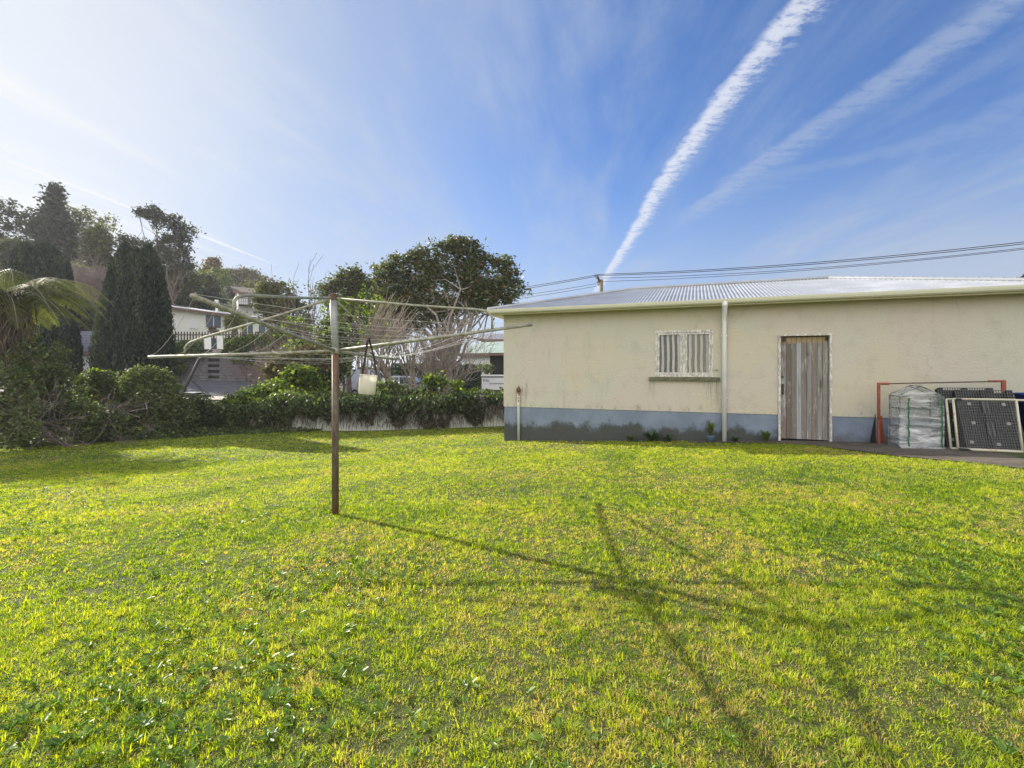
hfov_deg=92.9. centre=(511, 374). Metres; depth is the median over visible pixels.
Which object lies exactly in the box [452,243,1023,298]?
power line
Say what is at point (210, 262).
hill tree
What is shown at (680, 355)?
window
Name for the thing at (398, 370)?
hedge
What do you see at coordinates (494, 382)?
box trailer
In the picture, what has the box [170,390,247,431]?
shrub
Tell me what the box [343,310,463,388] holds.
bare tree
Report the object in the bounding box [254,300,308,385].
bare tree
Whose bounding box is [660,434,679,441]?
weed
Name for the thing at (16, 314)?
tree fern
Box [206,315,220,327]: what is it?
window
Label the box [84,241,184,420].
cypress
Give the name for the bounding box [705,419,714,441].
potted plant
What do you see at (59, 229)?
conifer
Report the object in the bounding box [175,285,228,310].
bush
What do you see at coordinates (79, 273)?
bare shrub
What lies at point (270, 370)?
ivy bush
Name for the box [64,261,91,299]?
bush
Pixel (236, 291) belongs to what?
house
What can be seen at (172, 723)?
lawn weeds
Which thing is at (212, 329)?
shrub
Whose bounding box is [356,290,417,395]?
pollarded shrub
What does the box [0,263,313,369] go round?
hill scrub
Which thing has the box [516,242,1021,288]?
power line
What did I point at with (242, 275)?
clipped tree
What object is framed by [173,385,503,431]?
ivy hedge
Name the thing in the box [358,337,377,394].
peg bucket
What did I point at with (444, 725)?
ground
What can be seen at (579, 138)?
sky
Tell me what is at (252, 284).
hill tree
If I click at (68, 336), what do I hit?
cypress
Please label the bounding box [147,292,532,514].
rotary clothesline
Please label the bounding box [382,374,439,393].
parked car
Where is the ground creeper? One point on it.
(158, 432)
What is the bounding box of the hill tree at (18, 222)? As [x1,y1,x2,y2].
[0,197,49,279]
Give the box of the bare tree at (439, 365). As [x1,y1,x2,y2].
[383,313,495,399]
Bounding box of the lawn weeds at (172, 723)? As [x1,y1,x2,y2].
[0,441,1023,767]
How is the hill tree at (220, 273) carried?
on the ground at (444, 725)
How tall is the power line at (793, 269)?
2.552 m
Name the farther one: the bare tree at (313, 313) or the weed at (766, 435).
the bare tree at (313, 313)
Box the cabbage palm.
[220,314,246,335]
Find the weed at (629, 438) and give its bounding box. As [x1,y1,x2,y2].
[626,435,635,441]
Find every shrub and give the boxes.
[0,356,57,451]
[0,377,160,452]
[1,334,128,442]
[70,367,136,438]
[71,256,100,305]
[72,250,104,305]
[75,262,107,305]
[99,363,206,433]
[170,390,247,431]
[206,325,219,332]
[215,337,294,388]
[254,321,361,390]
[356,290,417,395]
[478,362,495,374]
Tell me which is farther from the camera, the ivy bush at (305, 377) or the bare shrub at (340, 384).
the bare shrub at (340, 384)
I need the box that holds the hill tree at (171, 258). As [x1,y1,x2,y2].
[112,200,206,305]
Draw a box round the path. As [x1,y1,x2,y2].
[688,440,1023,467]
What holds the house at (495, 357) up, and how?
on the ground at (444, 725)
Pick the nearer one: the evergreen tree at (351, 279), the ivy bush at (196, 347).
the evergreen tree at (351, 279)
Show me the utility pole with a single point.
(600, 282)
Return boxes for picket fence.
[175,331,271,342]
[289,396,503,430]
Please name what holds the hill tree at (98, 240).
on the ground at (444, 725)
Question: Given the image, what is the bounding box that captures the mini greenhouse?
[888,385,944,448]
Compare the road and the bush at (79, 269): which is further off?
the bush at (79, 269)
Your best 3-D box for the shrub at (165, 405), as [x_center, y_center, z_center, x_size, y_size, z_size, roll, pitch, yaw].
[-10.964,0.806,14.415,3.478,2.379,1.025,0,0,0]
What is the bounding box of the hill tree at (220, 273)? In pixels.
[205,266,236,294]
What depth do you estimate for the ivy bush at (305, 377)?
16.31 m
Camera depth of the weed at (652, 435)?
10.60 m
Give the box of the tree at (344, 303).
[272,283,396,392]
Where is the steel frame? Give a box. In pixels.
[870,380,1005,443]
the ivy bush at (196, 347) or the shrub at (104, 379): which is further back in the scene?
the ivy bush at (196, 347)
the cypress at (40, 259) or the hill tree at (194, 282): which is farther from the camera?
the hill tree at (194, 282)
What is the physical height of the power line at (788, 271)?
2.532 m
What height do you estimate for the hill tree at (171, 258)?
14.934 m
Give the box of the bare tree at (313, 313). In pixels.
[262,255,356,343]
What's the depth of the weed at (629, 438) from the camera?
10.75 m
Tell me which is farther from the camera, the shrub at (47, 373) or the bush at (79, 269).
the bush at (79, 269)
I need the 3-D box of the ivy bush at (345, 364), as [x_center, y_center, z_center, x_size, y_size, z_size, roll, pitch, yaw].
[-7.548,-0.386,19.012,3.169,4.708,2.259,0,0,0]
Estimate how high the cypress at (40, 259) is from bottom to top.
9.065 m
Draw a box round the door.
[777,333,831,440]
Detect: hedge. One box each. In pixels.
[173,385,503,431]
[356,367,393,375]
[393,363,482,393]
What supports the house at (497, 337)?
on the ground at (444, 725)
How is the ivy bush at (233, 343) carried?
on the ground at (444, 725)
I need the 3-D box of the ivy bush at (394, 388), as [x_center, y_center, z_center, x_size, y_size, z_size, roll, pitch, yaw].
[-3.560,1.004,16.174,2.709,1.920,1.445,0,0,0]
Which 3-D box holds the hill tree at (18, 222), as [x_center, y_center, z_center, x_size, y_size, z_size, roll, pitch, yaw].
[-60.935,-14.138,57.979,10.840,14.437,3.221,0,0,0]
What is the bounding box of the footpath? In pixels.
[2,392,226,399]
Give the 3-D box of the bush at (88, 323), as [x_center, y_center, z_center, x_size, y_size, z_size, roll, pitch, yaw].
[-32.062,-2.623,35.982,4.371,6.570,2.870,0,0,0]
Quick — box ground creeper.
[0,419,331,448]
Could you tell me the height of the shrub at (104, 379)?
2.219 m
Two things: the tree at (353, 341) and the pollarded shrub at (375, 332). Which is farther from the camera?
the tree at (353, 341)
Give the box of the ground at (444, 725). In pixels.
[0,295,1023,767]
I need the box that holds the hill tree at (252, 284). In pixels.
[244,278,280,314]
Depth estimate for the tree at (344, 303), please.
20.48 m
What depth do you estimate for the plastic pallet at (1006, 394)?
8.17 m
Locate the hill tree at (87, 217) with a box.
[67,205,122,250]
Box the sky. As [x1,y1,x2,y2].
[0,0,1023,368]
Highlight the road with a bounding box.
[0,381,484,401]
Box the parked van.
[331,369,383,393]
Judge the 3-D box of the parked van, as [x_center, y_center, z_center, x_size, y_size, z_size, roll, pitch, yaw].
[-10.456,0.584,34.516,2.070,1.970,4.560,0,0,38]
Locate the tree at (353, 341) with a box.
[338,286,417,383]
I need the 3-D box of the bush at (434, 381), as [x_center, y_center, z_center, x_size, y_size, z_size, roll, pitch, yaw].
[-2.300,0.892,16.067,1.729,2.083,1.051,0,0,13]
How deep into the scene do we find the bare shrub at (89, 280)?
40.16 m
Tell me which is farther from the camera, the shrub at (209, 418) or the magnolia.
the magnolia
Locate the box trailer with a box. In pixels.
[481,375,503,392]
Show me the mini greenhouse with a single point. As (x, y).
(908, 427)
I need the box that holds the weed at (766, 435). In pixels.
[761,430,772,441]
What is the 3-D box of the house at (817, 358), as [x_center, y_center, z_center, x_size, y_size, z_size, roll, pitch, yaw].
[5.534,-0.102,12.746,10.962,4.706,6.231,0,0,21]
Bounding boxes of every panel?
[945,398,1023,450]
[952,398,1023,452]
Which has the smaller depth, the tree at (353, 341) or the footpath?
the footpath
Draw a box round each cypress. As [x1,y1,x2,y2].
[1,241,70,390]
[35,309,85,406]
[65,260,76,321]
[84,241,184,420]
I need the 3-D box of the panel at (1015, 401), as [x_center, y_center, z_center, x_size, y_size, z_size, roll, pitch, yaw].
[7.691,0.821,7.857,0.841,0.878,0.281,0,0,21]
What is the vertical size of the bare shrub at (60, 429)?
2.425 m
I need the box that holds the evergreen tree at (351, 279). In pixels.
[309,262,382,393]
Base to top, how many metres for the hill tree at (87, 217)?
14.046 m
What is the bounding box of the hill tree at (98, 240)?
[69,221,119,295]
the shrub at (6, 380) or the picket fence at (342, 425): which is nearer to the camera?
the shrub at (6, 380)
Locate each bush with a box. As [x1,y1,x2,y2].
[0,235,32,285]
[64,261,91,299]
[76,295,97,330]
[173,338,212,374]
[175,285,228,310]
[211,330,277,381]
[215,361,331,412]
[229,339,287,381]
[248,334,340,382]
[280,306,359,418]
[375,377,439,410]
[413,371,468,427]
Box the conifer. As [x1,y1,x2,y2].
[23,181,86,264]
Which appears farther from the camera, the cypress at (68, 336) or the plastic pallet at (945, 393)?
the cypress at (68, 336)
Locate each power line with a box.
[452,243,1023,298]
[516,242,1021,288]
[520,248,1021,295]
[520,249,1023,298]
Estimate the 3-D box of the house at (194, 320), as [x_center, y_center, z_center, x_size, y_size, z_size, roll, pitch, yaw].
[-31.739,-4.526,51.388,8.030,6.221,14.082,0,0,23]
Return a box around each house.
[171,300,285,346]
[176,348,269,382]
[229,286,261,316]
[460,341,503,374]
[477,334,503,341]
[484,276,1023,441]
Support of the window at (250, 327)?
in the house at (194, 320)
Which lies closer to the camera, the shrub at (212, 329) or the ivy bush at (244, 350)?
the ivy bush at (244, 350)
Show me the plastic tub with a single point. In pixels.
(1018, 395)
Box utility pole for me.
[595,275,602,291]
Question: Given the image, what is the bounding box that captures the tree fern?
[0,268,113,440]
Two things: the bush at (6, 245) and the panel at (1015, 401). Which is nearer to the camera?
the panel at (1015, 401)
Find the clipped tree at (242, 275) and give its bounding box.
[227,264,267,285]
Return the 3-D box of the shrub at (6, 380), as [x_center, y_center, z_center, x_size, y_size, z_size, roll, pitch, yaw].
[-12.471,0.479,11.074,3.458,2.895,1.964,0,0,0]
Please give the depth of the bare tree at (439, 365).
25.51 m
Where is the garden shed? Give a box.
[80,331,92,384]
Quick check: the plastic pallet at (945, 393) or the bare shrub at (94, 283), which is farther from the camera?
the bare shrub at (94, 283)
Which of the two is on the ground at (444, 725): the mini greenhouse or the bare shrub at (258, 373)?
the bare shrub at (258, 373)
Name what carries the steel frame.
on the path
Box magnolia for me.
[367,231,532,393]
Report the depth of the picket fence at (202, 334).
41.00 m
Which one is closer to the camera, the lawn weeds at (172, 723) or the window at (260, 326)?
the lawn weeds at (172, 723)
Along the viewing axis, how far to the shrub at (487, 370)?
39.91 m
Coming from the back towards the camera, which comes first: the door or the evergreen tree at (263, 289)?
the evergreen tree at (263, 289)
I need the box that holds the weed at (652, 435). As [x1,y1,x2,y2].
[642,429,660,441]
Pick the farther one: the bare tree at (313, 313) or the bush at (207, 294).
the bush at (207, 294)
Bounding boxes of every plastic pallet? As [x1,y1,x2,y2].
[935,387,992,446]
[952,390,1023,449]
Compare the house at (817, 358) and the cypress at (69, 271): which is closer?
the house at (817, 358)
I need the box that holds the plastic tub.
[1013,392,1023,432]
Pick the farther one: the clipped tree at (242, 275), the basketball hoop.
the clipped tree at (242, 275)
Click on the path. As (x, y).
(981, 457)
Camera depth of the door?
9.75 m
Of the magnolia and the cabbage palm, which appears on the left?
the cabbage palm
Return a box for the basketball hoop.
[183,335,223,396]
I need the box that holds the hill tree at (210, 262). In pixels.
[198,254,223,272]
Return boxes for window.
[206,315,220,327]
[242,320,252,337]
[259,325,271,333]
[649,329,719,380]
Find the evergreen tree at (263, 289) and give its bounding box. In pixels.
[246,275,325,350]
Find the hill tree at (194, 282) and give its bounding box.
[168,264,227,307]

